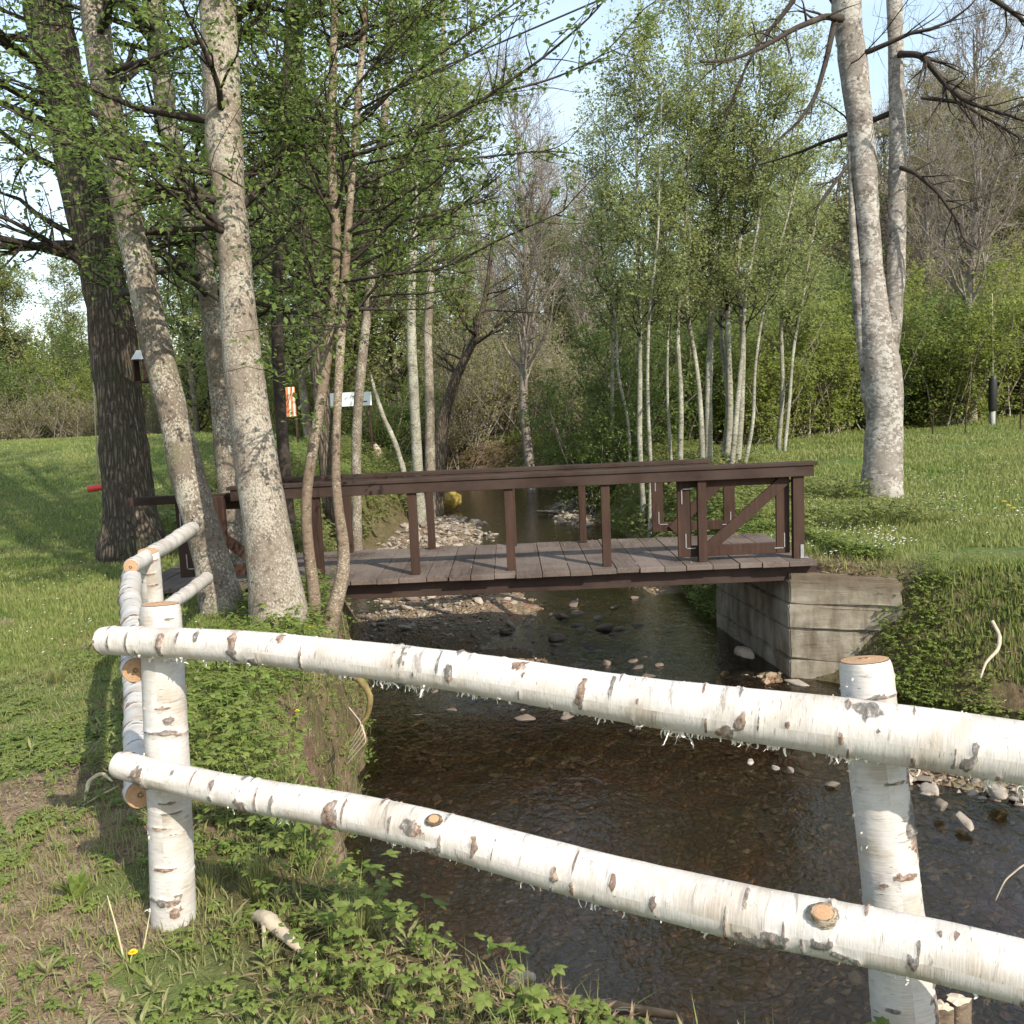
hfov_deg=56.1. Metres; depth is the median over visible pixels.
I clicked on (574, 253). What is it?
leafy tree
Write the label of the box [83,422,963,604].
bank plants
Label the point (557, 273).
leafy tree
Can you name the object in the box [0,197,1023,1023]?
ground
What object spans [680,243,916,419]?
willow shrub
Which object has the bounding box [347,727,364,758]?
hair root
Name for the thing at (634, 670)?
stone
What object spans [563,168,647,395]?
leafy tree
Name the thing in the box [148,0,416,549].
alder tree
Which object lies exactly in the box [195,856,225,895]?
grass tuft
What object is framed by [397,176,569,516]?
leaning tree
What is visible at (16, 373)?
willow shrub
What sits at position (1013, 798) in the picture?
stone
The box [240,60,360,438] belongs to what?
leafy tree
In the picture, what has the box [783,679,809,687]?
stone
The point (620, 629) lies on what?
stone
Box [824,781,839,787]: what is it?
stone
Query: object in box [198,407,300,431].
willow shrub
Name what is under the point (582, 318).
leafy tree
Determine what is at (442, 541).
gravel bar
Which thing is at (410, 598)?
stone
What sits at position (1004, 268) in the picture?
willow shrub
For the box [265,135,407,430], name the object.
leafy tree
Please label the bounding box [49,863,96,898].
grass tuft
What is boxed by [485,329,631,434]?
brushwood
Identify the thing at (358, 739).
hair root
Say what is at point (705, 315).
leafy tree
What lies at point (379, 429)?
willow shrub
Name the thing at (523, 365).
bare tree
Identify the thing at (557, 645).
stone
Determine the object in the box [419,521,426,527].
stone
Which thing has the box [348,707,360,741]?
hair root
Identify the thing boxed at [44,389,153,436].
brushwood
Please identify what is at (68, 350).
willow shrub
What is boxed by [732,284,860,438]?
willow shrub
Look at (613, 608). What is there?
stone
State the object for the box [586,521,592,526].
stone
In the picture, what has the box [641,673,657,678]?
stone
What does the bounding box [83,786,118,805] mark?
bark strip
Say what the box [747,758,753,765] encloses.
stone
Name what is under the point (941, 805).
stone
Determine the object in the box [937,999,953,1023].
tree stump
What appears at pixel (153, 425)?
brushwood
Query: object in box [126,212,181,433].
leafy tree
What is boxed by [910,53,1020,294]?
tree
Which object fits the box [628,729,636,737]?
stone
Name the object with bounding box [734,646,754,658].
stone
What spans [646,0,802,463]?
birch tree
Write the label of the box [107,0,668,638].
alder tree
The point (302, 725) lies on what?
dandelion
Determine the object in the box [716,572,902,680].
concrete abutment
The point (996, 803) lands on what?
stone
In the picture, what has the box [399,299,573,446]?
brushwood
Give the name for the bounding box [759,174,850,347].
leafy tree
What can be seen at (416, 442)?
birch tree
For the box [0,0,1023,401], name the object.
sky
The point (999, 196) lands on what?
tree
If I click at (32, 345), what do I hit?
willow shrub
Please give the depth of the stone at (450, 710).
8.09 m
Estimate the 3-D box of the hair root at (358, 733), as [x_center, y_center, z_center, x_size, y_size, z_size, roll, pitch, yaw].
[-0.876,1.225,5.373,0.087,0.210,0.039,3,9,42]
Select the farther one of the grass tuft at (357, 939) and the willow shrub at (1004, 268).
the willow shrub at (1004, 268)
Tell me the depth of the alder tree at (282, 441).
11.25 m
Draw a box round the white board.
[330,392,373,450]
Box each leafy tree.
[0,249,59,392]
[22,254,90,384]
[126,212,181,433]
[134,173,217,431]
[153,203,218,358]
[163,134,308,392]
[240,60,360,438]
[252,212,306,423]
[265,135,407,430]
[304,154,404,421]
[326,182,452,454]
[375,178,462,375]
[416,197,511,431]
[437,218,507,375]
[478,234,535,400]
[511,205,598,380]
[536,201,607,352]
[546,144,618,371]
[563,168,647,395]
[610,129,705,381]
[659,104,769,397]
[732,134,813,395]
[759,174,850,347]
[813,112,912,309]
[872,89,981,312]
[904,46,980,228]
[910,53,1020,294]
[945,38,1023,274]
[983,82,1023,270]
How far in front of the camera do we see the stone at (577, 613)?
11.51 m
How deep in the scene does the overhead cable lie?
9.13 m
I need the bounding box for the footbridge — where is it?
[128,458,821,599]
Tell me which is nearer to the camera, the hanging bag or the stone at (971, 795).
the stone at (971, 795)
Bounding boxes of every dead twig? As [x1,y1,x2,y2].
[611,1007,639,1012]
[614,1009,638,1017]
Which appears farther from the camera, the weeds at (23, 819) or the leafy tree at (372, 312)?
the leafy tree at (372, 312)
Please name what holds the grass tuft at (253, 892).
on the ground at (656, 785)
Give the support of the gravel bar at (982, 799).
on the ground at (656, 785)
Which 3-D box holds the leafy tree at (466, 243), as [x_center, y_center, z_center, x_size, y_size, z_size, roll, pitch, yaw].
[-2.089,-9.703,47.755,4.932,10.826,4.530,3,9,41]
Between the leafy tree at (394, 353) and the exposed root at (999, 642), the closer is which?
the exposed root at (999, 642)
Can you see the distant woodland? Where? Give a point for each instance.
(594, 293)
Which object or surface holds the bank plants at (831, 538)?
on the ground at (656, 785)
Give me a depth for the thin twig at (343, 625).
7.83 m
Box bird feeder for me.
[132,348,148,383]
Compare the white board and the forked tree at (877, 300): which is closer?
the forked tree at (877, 300)
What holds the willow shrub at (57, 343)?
on the ground at (656, 785)
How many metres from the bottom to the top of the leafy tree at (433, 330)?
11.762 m
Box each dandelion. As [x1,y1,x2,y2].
[106,941,161,978]
[295,709,309,731]
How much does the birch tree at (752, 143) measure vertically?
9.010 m
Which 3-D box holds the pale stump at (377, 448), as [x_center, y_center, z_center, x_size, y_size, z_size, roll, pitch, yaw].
[-3.407,-1.533,24.343,0.272,0.410,0.266,-3,6,0]
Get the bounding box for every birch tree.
[336,0,524,524]
[556,65,663,466]
[582,0,717,537]
[616,0,751,459]
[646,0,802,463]
[674,0,847,463]
[744,6,847,452]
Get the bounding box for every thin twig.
[341,612,345,637]
[995,864,1023,900]
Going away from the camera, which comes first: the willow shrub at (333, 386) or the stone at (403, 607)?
the stone at (403, 607)
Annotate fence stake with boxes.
[932,407,934,434]
[964,403,967,434]
[1019,396,1022,429]
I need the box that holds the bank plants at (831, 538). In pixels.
[680,496,1023,719]
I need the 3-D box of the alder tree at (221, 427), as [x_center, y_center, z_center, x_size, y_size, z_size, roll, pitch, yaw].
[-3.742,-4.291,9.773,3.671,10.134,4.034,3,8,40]
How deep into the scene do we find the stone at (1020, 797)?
5.83 m
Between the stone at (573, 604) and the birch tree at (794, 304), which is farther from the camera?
the birch tree at (794, 304)
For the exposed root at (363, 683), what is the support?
on the ground at (656, 785)
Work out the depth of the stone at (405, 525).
19.38 m
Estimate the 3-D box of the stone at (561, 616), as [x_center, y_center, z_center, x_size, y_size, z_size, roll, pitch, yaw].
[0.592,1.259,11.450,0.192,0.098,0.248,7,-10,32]
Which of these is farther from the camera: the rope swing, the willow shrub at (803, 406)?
the willow shrub at (803, 406)
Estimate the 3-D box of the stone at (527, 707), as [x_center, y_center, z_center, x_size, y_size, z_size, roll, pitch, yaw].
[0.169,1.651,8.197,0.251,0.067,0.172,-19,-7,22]
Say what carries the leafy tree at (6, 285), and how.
on the ground at (656, 785)
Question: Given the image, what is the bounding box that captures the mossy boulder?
[444,491,461,509]
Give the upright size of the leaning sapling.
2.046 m
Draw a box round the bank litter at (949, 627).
[872,559,1023,716]
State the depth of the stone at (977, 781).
6.08 m
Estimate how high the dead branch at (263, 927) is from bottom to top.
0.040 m
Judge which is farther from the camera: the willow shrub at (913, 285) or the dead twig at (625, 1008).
the willow shrub at (913, 285)
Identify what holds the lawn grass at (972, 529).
on the ground at (656, 785)
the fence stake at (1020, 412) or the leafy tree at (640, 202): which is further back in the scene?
the leafy tree at (640, 202)
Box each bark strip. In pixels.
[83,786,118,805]
[84,772,112,800]
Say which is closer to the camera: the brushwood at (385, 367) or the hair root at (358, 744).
the hair root at (358, 744)
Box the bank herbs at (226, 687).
[0,567,890,1023]
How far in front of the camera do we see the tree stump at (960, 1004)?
2.35 m
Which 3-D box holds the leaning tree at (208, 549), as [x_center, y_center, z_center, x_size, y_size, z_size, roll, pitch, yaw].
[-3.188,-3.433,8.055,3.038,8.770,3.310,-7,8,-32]
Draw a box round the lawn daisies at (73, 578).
[9,519,203,652]
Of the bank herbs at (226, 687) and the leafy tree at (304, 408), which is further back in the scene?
the leafy tree at (304, 408)
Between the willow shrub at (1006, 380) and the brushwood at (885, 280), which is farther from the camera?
the brushwood at (885, 280)
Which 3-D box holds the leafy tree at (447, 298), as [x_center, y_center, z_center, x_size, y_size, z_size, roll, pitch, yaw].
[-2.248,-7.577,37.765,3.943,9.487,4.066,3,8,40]
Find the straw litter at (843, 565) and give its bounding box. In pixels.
[808,550,950,578]
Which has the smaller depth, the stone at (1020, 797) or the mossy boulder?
the stone at (1020, 797)
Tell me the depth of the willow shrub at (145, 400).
39.54 m
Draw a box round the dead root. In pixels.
[514,987,677,1019]
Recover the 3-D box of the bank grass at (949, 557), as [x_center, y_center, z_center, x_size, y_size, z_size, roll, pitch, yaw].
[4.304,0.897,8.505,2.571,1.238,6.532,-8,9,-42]
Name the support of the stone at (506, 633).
on the ground at (656, 785)
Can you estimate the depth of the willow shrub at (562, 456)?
20.53 m
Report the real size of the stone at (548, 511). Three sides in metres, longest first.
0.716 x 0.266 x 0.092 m
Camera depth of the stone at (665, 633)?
10.42 m
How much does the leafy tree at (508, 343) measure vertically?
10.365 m
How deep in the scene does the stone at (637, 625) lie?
10.80 m
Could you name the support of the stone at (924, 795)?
on the gravel bar at (982, 799)
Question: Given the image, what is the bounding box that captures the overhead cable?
[243,1,594,148]
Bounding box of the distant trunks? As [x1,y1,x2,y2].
[11,146,1017,433]
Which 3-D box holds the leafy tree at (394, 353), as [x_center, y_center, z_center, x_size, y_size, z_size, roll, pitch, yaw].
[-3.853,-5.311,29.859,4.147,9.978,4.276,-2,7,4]
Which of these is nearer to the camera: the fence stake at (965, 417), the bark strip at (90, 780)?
the bark strip at (90, 780)
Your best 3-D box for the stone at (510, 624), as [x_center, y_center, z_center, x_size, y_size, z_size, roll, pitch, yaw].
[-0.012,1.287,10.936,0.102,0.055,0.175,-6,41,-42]
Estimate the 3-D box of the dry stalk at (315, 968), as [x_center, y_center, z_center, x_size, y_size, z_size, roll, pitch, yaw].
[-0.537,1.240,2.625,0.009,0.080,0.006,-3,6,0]
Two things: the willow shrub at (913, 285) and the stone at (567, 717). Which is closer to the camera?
the stone at (567, 717)
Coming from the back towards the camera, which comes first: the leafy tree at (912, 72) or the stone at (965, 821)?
the leafy tree at (912, 72)
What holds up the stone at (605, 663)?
on the ground at (656, 785)
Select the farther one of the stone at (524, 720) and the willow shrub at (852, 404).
the willow shrub at (852, 404)
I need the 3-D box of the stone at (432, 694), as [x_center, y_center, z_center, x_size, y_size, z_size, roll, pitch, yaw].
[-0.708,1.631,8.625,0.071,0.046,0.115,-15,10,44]
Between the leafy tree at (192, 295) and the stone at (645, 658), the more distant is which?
the leafy tree at (192, 295)
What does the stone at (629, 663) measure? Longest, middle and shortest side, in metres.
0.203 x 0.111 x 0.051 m
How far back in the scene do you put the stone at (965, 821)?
5.49 m
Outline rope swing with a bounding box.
[87,383,101,491]
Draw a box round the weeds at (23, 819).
[0,647,651,1023]
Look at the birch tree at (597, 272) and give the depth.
20.95 m
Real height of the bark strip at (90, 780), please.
0.034 m
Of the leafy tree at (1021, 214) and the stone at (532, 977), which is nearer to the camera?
the stone at (532, 977)
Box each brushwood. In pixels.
[0,372,66,439]
[22,374,98,437]
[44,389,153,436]
[90,384,208,433]
[330,328,493,447]
[343,360,518,473]
[375,308,555,436]
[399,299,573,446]
[435,305,578,438]
[452,301,633,430]
[459,316,632,433]
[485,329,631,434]
[737,257,974,391]
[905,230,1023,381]
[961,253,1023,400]
[976,226,1023,295]
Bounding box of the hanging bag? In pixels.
[988,293,996,425]
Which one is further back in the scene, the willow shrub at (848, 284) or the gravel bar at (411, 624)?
the willow shrub at (848, 284)
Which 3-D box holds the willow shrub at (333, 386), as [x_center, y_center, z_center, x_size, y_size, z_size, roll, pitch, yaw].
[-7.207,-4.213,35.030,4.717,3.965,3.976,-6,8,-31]
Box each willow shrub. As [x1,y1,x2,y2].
[0,316,92,437]
[0,323,59,435]
[0,344,40,438]
[0,345,42,439]
[0,350,92,438]
[10,332,92,437]
[32,344,151,436]
[44,314,183,429]
[137,334,211,433]
[173,337,267,431]
[178,338,309,428]
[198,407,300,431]
[262,353,353,432]
[266,353,382,434]
[332,368,455,459]
[332,394,424,444]
[512,349,687,515]
[551,299,734,460]
[573,299,784,448]
[620,306,820,444]
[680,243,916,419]
[681,279,854,444]
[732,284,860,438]
[746,274,927,434]
[786,287,961,430]
[806,219,1018,413]
[817,261,1002,426]
[902,264,1023,427]
[904,241,1023,419]
[906,241,1023,389]
[924,284,1023,414]
[935,282,1023,413]
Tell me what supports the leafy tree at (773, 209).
on the ground at (656, 785)
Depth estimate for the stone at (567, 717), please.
7.75 m
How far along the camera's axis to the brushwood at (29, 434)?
39.78 m
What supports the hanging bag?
hanging from the willow shrub at (973, 398)
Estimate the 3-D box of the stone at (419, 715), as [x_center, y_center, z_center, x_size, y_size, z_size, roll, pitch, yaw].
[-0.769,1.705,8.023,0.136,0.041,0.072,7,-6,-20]
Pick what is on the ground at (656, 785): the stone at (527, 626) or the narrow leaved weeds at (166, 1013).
the narrow leaved weeds at (166, 1013)
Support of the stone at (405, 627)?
on the ground at (656, 785)
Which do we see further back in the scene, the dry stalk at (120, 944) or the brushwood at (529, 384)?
the brushwood at (529, 384)
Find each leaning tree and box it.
[0,0,340,617]
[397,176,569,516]
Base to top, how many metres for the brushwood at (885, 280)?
6.031 m
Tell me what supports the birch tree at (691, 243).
on the ground at (656, 785)
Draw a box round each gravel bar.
[350,593,566,659]
[351,514,554,648]
[527,496,617,541]
[847,769,1023,824]
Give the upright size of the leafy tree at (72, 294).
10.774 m
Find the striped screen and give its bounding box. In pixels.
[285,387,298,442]
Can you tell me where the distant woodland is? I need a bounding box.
[0,121,1023,420]
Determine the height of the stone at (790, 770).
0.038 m
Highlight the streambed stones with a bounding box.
[372,586,1023,1022]
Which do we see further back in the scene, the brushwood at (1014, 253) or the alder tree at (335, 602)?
the brushwood at (1014, 253)
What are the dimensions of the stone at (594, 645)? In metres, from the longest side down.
0.245 x 0.195 x 0.115 m
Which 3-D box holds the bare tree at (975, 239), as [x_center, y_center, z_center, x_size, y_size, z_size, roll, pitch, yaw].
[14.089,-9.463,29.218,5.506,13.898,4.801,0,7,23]
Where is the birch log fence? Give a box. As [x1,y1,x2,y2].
[92,522,1023,1023]
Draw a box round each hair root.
[345,724,365,765]
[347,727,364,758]
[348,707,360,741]
[348,722,363,753]
[349,714,361,747]
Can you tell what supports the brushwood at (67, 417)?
on the ground at (656, 785)
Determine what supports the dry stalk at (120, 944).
on the ground at (656, 785)
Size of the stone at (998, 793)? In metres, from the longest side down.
0.236 x 0.117 x 0.059 m
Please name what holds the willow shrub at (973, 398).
on the ground at (656, 785)
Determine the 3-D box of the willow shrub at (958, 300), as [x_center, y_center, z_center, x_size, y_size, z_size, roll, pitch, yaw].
[12.371,-4.862,29.999,5.406,5.144,5.936,1,7,27]
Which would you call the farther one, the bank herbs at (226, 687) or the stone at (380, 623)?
the stone at (380, 623)
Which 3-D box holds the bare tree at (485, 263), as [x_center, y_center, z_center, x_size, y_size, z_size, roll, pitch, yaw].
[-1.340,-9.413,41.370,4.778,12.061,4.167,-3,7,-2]
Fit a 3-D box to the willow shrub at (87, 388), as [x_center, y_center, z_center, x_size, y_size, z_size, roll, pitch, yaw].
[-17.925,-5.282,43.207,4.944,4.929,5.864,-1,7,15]
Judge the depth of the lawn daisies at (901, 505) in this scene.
10.86 m
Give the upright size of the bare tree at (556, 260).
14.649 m
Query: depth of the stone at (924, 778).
6.21 m
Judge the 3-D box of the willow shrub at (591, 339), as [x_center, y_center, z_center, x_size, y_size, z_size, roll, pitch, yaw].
[3.025,-3.082,23.427,4.690,4.064,4.271,-1,7,16]
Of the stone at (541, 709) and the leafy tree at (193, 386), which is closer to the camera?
the stone at (541, 709)
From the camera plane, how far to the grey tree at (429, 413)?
20.95 m
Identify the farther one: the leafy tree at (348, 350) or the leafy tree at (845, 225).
the leafy tree at (845, 225)
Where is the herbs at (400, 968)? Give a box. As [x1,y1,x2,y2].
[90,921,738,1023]
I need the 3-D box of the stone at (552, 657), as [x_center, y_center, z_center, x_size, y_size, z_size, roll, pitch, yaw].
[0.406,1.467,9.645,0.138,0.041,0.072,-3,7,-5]
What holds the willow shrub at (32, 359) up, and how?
on the ground at (656, 785)
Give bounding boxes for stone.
[376,622,385,625]
[387,616,396,620]
[396,625,411,629]
[399,523,408,527]
[400,604,412,609]
[403,597,418,600]
[412,714,427,717]
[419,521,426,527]
[429,689,437,697]
[444,708,456,713]
[469,519,481,523]
[474,597,482,604]
[480,696,495,702]
[500,630,516,637]
[506,619,515,628]
[508,970,535,986]
[513,714,536,726]
[519,704,538,710]
[520,625,532,628]
[537,510,560,513]
[538,707,550,712]
[546,655,558,658]
[548,633,567,642]
[549,643,566,648]
[554,613,570,621]
[560,711,577,721]
[569,600,577,610]
[570,610,583,618]
[570,623,586,628]
[574,626,585,635]
[580,641,597,654]
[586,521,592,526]
[592,615,602,622]
[595,623,613,633]
[602,660,610,668]
[609,606,618,610]
[614,626,627,631]
[621,659,637,669]
[625,664,642,675]
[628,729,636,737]
[630,596,638,602]
[632,623,644,628]
[639,656,650,659]
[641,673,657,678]
[655,663,663,668]
[663,631,672,636]
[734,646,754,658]
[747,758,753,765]
[772,765,779,769]
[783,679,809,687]
[787,766,793,773]
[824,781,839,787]
[915,776,932,781]
[919,782,938,797]
[919,792,931,797]
[934,798,947,811]
[955,811,973,831]
[965,790,978,801]
[971,778,980,783]
[988,781,1007,799]
[988,796,1001,808]
[1007,796,1021,802]
[1013,802,1023,806]
[1014,794,1023,802]
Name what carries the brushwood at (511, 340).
on the ground at (656, 785)
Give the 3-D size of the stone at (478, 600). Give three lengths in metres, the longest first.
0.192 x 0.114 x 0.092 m
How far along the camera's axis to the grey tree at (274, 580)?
6.90 m
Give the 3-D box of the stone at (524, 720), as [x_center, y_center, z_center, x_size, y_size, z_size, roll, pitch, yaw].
[0.099,1.690,7.825,0.173,0.095,0.197,-5,7,-18]
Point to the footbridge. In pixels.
(703, 552)
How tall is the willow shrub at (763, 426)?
4.382 m
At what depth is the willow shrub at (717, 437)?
25.35 m
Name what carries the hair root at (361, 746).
hanging from the exposed root at (363, 683)
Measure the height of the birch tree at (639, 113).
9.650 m
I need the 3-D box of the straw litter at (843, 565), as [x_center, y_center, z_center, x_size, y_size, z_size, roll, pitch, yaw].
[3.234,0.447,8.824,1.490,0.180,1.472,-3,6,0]
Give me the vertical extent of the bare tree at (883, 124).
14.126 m
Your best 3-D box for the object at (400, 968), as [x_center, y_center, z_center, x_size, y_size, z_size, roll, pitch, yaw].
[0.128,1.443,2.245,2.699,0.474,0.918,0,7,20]
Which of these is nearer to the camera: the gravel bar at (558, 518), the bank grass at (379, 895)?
the bank grass at (379, 895)
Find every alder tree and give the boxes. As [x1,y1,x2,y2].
[0,0,385,563]
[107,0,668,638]
[110,0,411,549]
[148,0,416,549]
[152,0,539,622]
[241,0,519,550]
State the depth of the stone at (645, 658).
9.47 m
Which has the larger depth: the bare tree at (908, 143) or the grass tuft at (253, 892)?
the bare tree at (908, 143)
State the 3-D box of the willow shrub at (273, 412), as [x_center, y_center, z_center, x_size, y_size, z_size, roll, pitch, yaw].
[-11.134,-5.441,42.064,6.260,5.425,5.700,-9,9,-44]
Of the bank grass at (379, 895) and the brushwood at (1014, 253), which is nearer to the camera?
the bank grass at (379, 895)
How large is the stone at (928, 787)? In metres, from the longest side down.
0.164 x 0.100 x 0.056 m
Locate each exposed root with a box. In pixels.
[347,676,372,736]
[980,620,1001,678]
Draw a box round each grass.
[0,424,481,673]
[0,620,632,1023]
[231,573,788,1023]
[569,409,1023,707]
[735,527,1023,715]
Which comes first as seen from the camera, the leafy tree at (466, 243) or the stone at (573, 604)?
the stone at (573, 604)
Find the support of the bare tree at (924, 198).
on the ground at (656, 785)
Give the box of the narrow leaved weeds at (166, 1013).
[0,585,454,1023]
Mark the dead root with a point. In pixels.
(661, 1013)
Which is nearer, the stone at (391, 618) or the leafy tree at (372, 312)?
the stone at (391, 618)
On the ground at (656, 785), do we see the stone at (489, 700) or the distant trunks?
the distant trunks
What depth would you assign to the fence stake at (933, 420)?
24.95 m
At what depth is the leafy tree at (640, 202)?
43.03 m
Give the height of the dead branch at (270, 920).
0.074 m
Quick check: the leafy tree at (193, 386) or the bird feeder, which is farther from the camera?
the leafy tree at (193, 386)
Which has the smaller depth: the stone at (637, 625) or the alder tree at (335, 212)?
the alder tree at (335, 212)
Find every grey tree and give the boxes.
[0,0,407,632]
[353,0,513,519]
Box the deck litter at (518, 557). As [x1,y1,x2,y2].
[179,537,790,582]
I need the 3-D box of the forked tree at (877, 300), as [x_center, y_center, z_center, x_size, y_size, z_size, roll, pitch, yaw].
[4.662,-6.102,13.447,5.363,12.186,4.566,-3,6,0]
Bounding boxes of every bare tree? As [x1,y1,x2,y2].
[440,146,522,422]
[448,2,591,496]
[499,97,594,350]
[836,72,923,279]
[874,13,1000,308]
[877,0,1023,421]
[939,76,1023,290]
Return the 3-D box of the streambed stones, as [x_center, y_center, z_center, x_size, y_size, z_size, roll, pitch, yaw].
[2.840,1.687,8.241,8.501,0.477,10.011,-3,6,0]
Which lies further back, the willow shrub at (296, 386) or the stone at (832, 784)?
the willow shrub at (296, 386)
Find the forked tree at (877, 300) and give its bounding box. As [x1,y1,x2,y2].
[679,0,1023,500]
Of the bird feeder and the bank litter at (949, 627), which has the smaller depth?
the bank litter at (949, 627)
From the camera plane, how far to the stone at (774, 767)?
6.48 m
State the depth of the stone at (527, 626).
10.99 m
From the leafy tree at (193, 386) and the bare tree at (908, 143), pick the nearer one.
the leafy tree at (193, 386)
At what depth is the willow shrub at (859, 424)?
27.68 m
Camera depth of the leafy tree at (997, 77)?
57.38 m
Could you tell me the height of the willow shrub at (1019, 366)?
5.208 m
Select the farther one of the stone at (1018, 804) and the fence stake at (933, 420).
the fence stake at (933, 420)
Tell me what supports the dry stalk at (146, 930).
on the ground at (656, 785)
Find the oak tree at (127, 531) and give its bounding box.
[0,0,330,563]
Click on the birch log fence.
(898, 944)
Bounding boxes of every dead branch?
[250,909,303,956]
[261,922,265,947]
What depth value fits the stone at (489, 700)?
8.38 m
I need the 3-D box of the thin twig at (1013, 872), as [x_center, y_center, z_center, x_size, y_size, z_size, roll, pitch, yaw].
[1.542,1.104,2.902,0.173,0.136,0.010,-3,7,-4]
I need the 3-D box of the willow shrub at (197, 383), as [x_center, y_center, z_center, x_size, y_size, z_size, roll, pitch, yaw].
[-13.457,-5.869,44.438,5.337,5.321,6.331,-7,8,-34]
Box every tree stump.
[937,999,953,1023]
[946,993,971,1023]
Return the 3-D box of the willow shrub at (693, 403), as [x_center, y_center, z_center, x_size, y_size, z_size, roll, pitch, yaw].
[4.438,-3.409,24.993,4.852,4.205,4.419,-4,7,-16]
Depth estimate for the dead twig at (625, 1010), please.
2.63 m
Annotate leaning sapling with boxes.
[369,372,405,471]
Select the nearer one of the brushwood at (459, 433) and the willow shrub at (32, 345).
the brushwood at (459, 433)
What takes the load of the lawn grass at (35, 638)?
on the ground at (656, 785)
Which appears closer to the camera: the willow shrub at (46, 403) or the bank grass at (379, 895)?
the bank grass at (379, 895)
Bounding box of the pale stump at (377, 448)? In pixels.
[373,444,382,458]
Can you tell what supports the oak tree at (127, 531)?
on the ground at (656, 785)
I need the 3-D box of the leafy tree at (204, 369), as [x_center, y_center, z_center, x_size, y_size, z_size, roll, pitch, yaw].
[-8.833,-6.560,29.604,4.667,11.152,5.080,2,8,32]
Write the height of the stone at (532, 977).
0.080 m
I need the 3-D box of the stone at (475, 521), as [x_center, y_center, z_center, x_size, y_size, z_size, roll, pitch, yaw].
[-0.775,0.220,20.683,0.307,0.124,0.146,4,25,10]
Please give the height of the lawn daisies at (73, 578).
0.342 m
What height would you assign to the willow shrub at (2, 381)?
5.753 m
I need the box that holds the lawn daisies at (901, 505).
[664,424,1023,553]
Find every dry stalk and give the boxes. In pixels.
[107,895,124,959]
[142,910,150,948]
[315,951,316,979]
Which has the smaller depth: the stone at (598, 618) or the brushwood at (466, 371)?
the stone at (598, 618)
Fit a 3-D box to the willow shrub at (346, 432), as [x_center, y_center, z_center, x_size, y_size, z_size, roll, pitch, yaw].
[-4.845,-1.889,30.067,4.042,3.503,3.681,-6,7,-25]
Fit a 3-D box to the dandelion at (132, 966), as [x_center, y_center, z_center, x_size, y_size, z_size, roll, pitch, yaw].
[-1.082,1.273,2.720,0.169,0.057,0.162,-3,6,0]
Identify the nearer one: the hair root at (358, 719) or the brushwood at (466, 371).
the hair root at (358, 719)
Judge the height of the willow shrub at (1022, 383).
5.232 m
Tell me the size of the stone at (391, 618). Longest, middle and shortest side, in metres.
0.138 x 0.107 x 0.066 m
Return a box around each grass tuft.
[42,662,69,684]
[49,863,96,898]
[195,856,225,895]
[231,840,278,905]
[315,871,390,949]
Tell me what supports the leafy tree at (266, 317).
on the ground at (656, 785)

